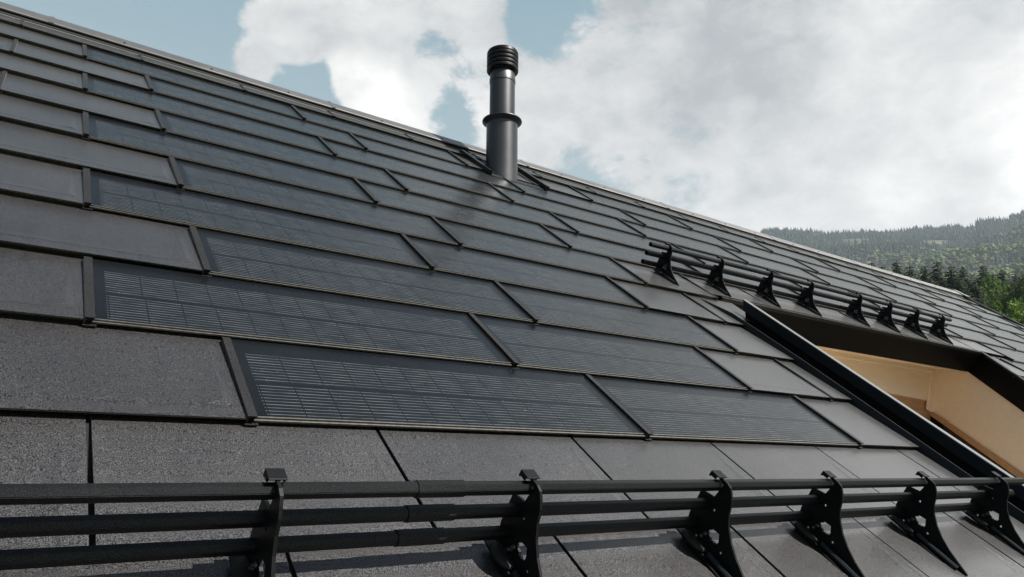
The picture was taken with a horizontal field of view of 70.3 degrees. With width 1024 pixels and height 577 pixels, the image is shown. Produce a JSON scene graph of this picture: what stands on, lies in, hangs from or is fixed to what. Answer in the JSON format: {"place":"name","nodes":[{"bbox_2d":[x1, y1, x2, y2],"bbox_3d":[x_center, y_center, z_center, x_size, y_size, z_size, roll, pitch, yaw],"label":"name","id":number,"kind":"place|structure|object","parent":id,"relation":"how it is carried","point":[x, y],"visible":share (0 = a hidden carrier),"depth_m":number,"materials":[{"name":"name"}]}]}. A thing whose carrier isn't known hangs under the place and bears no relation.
{"place":"outdoors","nodes":[
{"label":"outdoors","id":0,"kind":"place"},
{"bbox_2d":[0,2,1023,576],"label":"house","id":1,"kind":"structure","parent":0,"point":[210,274],"depth_m":2.89,"materials":[{"name":"tile"}]},
{"bbox_2d":[0,468,1023,576],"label":"snow guard","id":2,"kind":"object","parent":1,"relation":"on","point":[518,514],"visible":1,"depth_m":1.62,"materials":[{"name":"black metal"}]},
{"bbox_2d":[641,242,953,345],"bbox_3d":[2.752,0.130,6.182,4.380,0.221,0.303,10,21,-34],"label":"snow guard","id":3,"kind":"object","parent":1,"relation":"on","point":[663,268],"visible":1,"depth_m":5.96,"materials":[{"name":"black metal"}]},
{"bbox_2d":[930,416,1015,476],"bbox_3d":[4.489,2.100,6.915,0.476,2.244,1.853,1,-14,-4],"label":"window","id":4,"kind":"structure","parent":1,"relation":"in","point":[933,420],"depth_m":7.48,"materials":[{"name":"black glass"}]},
{"bbox_2d":[0,0,1023,233],"label":"sky","id":5,"kind":"structure","parent":0,"point":[755,115],"materials":[{"name":"white"}]},
{"bbox_2d":[783,220,1023,274],"bbox_3d":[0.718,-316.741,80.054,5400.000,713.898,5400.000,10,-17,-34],"label":"hillside","id":6,"kind":"structure","parent":0,"point":[927,264],"depth_m":1426.88,"materials":[{"name":"green plant"}]},
{"bbox_2d":[760,209,1023,286],"bbox_3d":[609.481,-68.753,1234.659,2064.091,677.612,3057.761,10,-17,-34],"label":"forest","id":7,"kind":"object","parent":6,"relation":"on","point":[964,252],"visible":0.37,"depth_m":1463.70,"materials":[{"name":"green plant"}]},
{"bbox_2d":[891,260,907,276],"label":"conifer tree","id":8,"kind":"object","parent":6,"relation":"on","point":[898,270],"visible":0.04,"depth_m":136.32,"materials":[{"name":"green plant"}]},
{"bbox_2d":[905,265,919,278],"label":"conifer tree","id":9,"kind":"object","parent":6,"relation":"on","point":[911,274],"visible":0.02,"depth_m":138.70,"materials":[{"name":"green plant"}]},
{"bbox_2d":[915,266,942,286],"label":"conifer tree","id":10,"kind":"object","parent":6,"relation":"on","point":[924,277],"visible":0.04,"depth_m":131.81,"materials":[{"name":"green plant"}]},
{"bbox_2d":[927,260,949,287],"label":"conifer tree","id":11,"kind":"object","parent":6,"relation":"on","point":[938,277],"visible":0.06,"depth_m":134.54,"materials":[{"name":"green plant"}]},
{"bbox_2d":[940,266,970,294],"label":"conifer tree","id":12,"kind":"object","parent":6,"relation":"on","point":[952,280],"visible":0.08,"depth_m":131.11,"materials":[{"name":"green plant"}]},
{"bbox_2d":[953,282,979,302],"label":"conifer tree","id":13,"kind":"object","parent":6,"relation":"on","point":[959,288],"visible":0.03,"depth_m":105.89,"materials":[{"name":"green plant"}]},
{"bbox_2d":[956,266,977,294],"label":"conifer tree","id":14,"kind":"object","parent":6,"relation":"on","point":[962,276],"visible":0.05,"depth_m":137.03,"materials":[{"name":"green plant"}]},
{"bbox_2d":[968,280,992,306],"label":"conifer tree","id":15,"kind":"object","parent":6,"relation":"on","point":[976,295],"visible":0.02,"depth_m":109.94,"materials":[{"name":"green plant"}]},
{"bbox_2d":[971,265,994,302],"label":"conifer tree","id":16,"kind":"object","parent":6,"relation":"on","point":[983,274],"visible":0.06,"depth_m":128.90,"materials":[{"name":"green plant"}]},
{"bbox_2d":[973,274,1009,306],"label":"broadleaf tree","id":17,"kind":"object","parent":6,"relation":"on","point":[987,284],"visible":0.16,"depth_m":119.53,"materials":[{"name":"green plant"}]},
{"bbox_2d":[988,268,1016,299],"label":"conifer tree","id":18,"kind":"object","parent":6,"relation":"on","point":[1005,280],"visible":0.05,"depth_m":127.01,"materials":[{"name":"green plant"}]},
{"bbox_2d":[984,273,1023,320],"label":"broadleaf tree","id":19,"kind":"object","parent":6,"relation":"on","point":[1014,292],"visible":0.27,"depth_m":97.99,"materials":[{"name":"green plant"}]},
{"bbox_2d":[991,298,1023,324],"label":"broadleaf tree","id":20,"kind":"object","parent":6,"relation":"on","point":[1016,310],"visible":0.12,"depth_m":76.72,"materials":[{"name":"green plant"}]},
{"bbox_2d":[1001,284,1020,312],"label":"conifer tree","id":21,"kind":"object","parent":6,"relation":"on","point":[1007,298],"depth_m":107.48,"materials":[{"name":"green plant"}]},
{"bbox_2d":[1011,275,1019,288],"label":"conifer tree","id":22,"kind":"object","parent":6,"relation":"on","point":[1016,277],"visible":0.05,"depth_m":127.70,"materials":[{"name":"green plant"}]},
{"bbox_2d":[1013,297,1023,322],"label":"broadleaf tree","id":23,"kind":"object","parent":6,"relation":"on","point":[1022,303],"visible":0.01,"depth_m":84.05,"materials":[{"name":"green plant"}]}
]}

